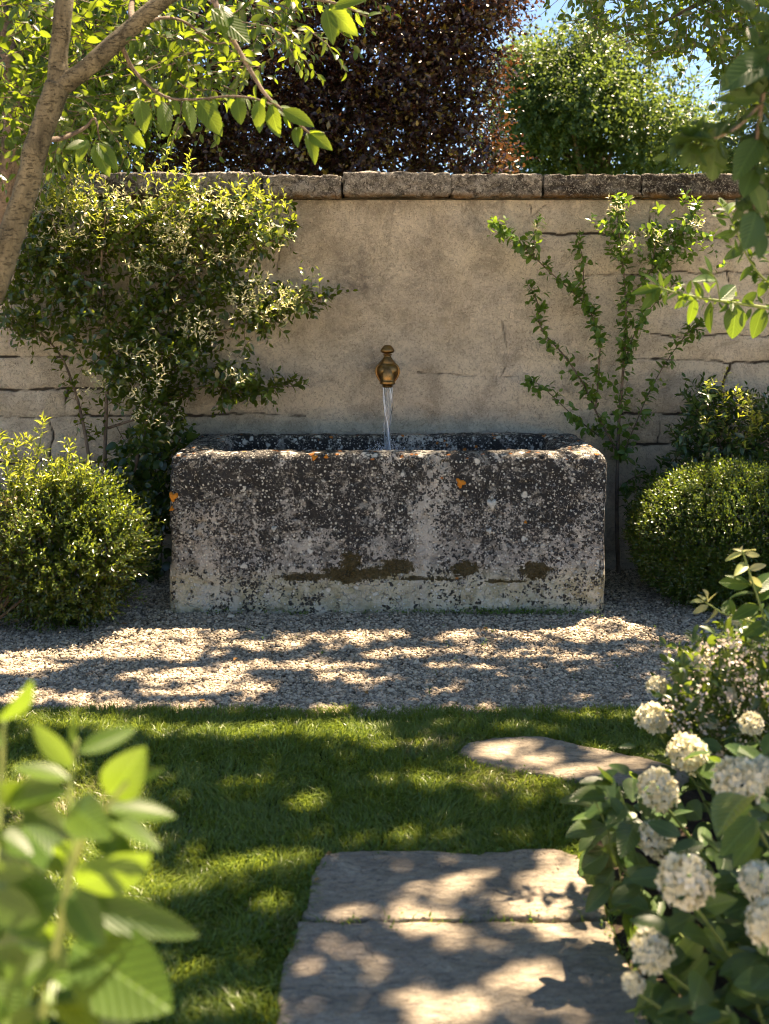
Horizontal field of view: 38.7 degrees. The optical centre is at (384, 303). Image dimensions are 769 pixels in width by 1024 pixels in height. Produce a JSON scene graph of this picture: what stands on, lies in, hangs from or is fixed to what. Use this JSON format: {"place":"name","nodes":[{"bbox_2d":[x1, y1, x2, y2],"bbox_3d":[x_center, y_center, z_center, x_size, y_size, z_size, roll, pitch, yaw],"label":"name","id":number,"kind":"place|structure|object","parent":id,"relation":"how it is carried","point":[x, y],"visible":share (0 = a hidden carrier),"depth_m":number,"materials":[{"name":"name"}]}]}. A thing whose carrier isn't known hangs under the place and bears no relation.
{"place":"outdoors","nodes":[
{"label":"outdoors","id":0,"kind":"place"},
{"bbox_2d":[0,699,765,1023],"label":"lawn","id":1,"kind":"structure","parent":0,"point":[336,769],"depth_m":2.73,"materials":[{"name":"plant"}]},
{"bbox_2d":[0,0,401,304],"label":"young tree","id":2,"kind":"object","parent":1,"relation":"on","point":[45,120],"visible":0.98,"depth_m":3.22,"materials":[{"name":"green plant"}]},
{"bbox_2d":[302,849,605,923],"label":"paving slab","id":3,"kind":"structure","parent":1,"relation":"on","point":[549,884],"depth_m":2.35,"materials":[{"name":"stone"}]},
{"bbox_2d":[235,612,682,1023],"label":"weeds","id":4,"kind":"object","parent":1,"relation":"on","point":[430,913],"visible":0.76,"depth_m":2.51,"materials":[{"name":"green plant"}]},
{"bbox_2d":[277,921,648,1023],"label":"paving slab","id":5,"kind":"structure","parent":1,"relation":"on","point":[373,972],"depth_m":2.05,"materials":[{"name":"stone"}]},
{"bbox_2d":[458,736,688,788],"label":"paving slab","id":6,"kind":"structure","parent":1,"relation":"on","point":[559,758],"depth_m":3.03,"materials":[{"name":"stone"}]},
{"bbox_2d":[596,781,768,1023],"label":"soil","id":7,"kind":"structure","parent":1,"relation":"on","point":[686,797],"depth_m":2.35,"materials":[{"name":"brown soil"}]},
{"bbox_2d":[559,614,768,1023],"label":"hydrangea","id":8,"kind":"object","parent":7,"relation":"on","point":[703,891],"visible":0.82,"depth_m":1.89,"materials":[{"name":"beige plant"}]},
{"bbox_2d":[644,603,768,787],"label":"flowering shrub","id":9,"kind":"object","parent":7,"relation":"on","point":[698,693],"visible":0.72,"depth_m":2.50,"materials":[{"name":"green plant"}]},
{"bbox_2d":[690,545,768,662],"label":"tall plant","id":10,"kind":"object","parent":7,"relation":"on","point":[760,584],"visible":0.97,"depth_m":2.50,"materials":[{"name":"green plant"}]},
{"bbox_2d":[0,568,768,719],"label":"gravel path","id":11,"kind":"structure","parent":0,"point":[511,635],"depth_m":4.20,"materials":[{"name":"grey gravel"}]},
{"bbox_2d":[0,487,43,623],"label":"pale shrub","id":12,"kind":"object","parent":11,"relation":"on","point":[4,604],"visible":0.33,"depth_m":4.25,"materials":[{"name":"green plant"}]},
{"bbox_2d":[0,411,94,612],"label":"golden plant","id":13,"kind":"object","parent":11,"relation":"on","point":[22,467],"visible":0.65,"depth_m":4.34,"materials":[{"name":"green plant"}]},
{"bbox_2d":[0,0,135,223],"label":"background tree","id":14,"kind":"object","parent":11,"relation":"on","point":[13,167],"visible":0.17,"depth_m":3.87,"materials":[{"name":"green plant"}]},
{"bbox_2d":[0,438,169,632],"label":"round shrub","id":15,"kind":"object","parent":11,"relation":"on","point":[61,592],"visible":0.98,"depth_m":4.25,"materials":[{"name":"green plant"}]},
{"bbox_2d":[102,421,198,585],"bbox_3d":[-1.073,0.954,5.088,0.468,0.813,0.393,0,0,0],"label":"ivy","id":16,"kind":"object","parent":11,"relation":"on","point":[162,502],"visible":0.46,"depth_m":4.99,"materials":[{"name":"green plant"}]},
{"bbox_2d":[0,142,357,557],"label":"climbing shrub","id":17,"kind":"object","parent":11,"relation":"on","point":[42,259],"visible":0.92,"depth_m":5.02,"materials":[{"name":"green plant"}]},
{"bbox_2d":[0,171,768,568],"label":"garden wall","id":18,"kind":"structure","parent":11,"relation":"on","point":[428,269],"depth_m":5.30,"materials":[{"name":"stone"}]},
{"bbox_2d":[375,345,399,387],"bbox_3d":[0.014,0.285,5.131,0.114,0.193,0.358,0,0,0],"label":"brass tap","id":19,"kind":"object","parent":18,"relation":"attached to","point":[387,370],"visible":1,"depth_m":4.99,"materials":[{"name":"gold metal"}]},
{"bbox_2d":[169,432,606,615],"bbox_3d":[0.016,0.958,4.863,1.824,0.696,0.744,0,0,0],"label":"stone trough","id":20,"kind":"object","parent":11,"relation":"on","point":[326,522],"visible":1,"depth_m":4.51,"materials":[{"name":"grey stone"}]},
{"bbox_2d":[207,606,670,616],"bbox_3d":[0.207,1.260,4.486,1.934,0.044,0.062,0,0,0],"label":"moss","id":21,"kind":"object","parent":11,"relation":"on","point":[516,610],"visible":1,"depth_m":4.49,"materials":[{"name":"green plant"}]},
{"bbox_2d":[487,188,725,572],"bbox_3d":[1.036,0.375,5.106,1.124,1.841,0.290,0,0,0],"label":"espalier","id":22,"kind":"object","parent":11,"relation":"on","point":[656,261],"visible":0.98,"depth_m":5.18,"materials":[{"name":"green plant"}]},
{"bbox_2d":[618,456,667,525],"bbox_3d":[1.178,0.985,5.022,0.242,0.583,0.160,0,0,0],"label":"leafy plant","id":23,"kind":"object","parent":11,"relation":"on","point":[628,492],"visible":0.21,"depth_m":5.01,"materials":[{"name":"green plant"}]},
{"bbox_2d":[528,0,768,129],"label":"overhanging tree","id":24,"kind":"object","parent":11,"relation":"on","point":[716,12],"visible":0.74,"depth_m":4.51,"materials":[{"name":"green plant"}]},
{"bbox_2d":[631,197,768,338],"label":"leafy branch","id":25,"kind":"object","parent":24,"relation":"attached to","point":[736,317],"visible":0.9,"depth_m":2.80,"materials":[{"name":"green plant"}]},
{"bbox_2d":[651,0,768,259],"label":"leafy branch","id":26,"kind":"object","parent":24,"relation":"attached to","point":[748,68],"visible":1,"depth_m":1.91,"materials":[{"name":"green plant"}]},
{"bbox_2d":[618,452,768,613],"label":"box ball","id":27,"kind":"object","parent":11,"relation":"on","point":[668,561],"visible":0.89,"depth_m":4.47,"materials":[{"name":"green plant"}]},
{"bbox_2d":[656,366,768,554],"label":"glossy shrub","id":28,"kind":"object","parent":11,"relation":"on","point":[753,439],"visible":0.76,"depth_m":4.91,"materials":[{"name":"green plant"}]},
{"bbox_2d":[30,0,768,174],"label":"sky","id":29,"kind":"structure","parent":0,"point":[555,8],"materials":[{"name":"blue"}]},
{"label":"terrace","id":30,"kind":"structure","parent":0,"visible":0},
{"bbox_2d":[0,680,198,1023],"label":"foreground plant","id":31,"kind":"object","parent":30,"relation":"on","point":[109,968],"visible":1,"depth_m":0.91,"materials":[{"name":"green plant"}]},
{"label":"ground","id":32,"kind":"structure","parent":0,"visible":0},
{"bbox_2d":[0,0,209,174],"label":"leafy tree","id":33,"kind":"object","parent":32,"relation":"on","point":[118,152],"visible":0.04,"depth_m":7.52,"materials":[{"name":"green plant"}]},
{"bbox_2d":[86,0,550,176],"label":"purple tree","id":34,"kind":"object","parent":32,"relation":"on","point":[414,107],"visible":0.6,"depth_m":8.61,"materials":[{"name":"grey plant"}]},
{"bbox_2d":[444,1,733,175],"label":"green tree","id":35,"kind":"object","parent":32,"relation":"on","point":[564,96],"visible":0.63,"depth_m":15.81,"materials":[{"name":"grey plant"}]},
{"bbox_2d":[681,21,768,173],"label":"leafy tree","id":36,"kind":"object","parent":32,"relation":"on","point":[731,153],"visible":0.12,"depth_m":9.36,"materials":[{"name":"green plant"}]},
{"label":"water","id":37,"kind":"structure","parent":0,"visible":0},
{"bbox_2d":[367,387,411,450],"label":"water stream","id":38,"kind":"structure","parent":37,"relation":"on","point":[387,404],"depth_m":4.98,"materials":[{"name":"white"}]}
]}

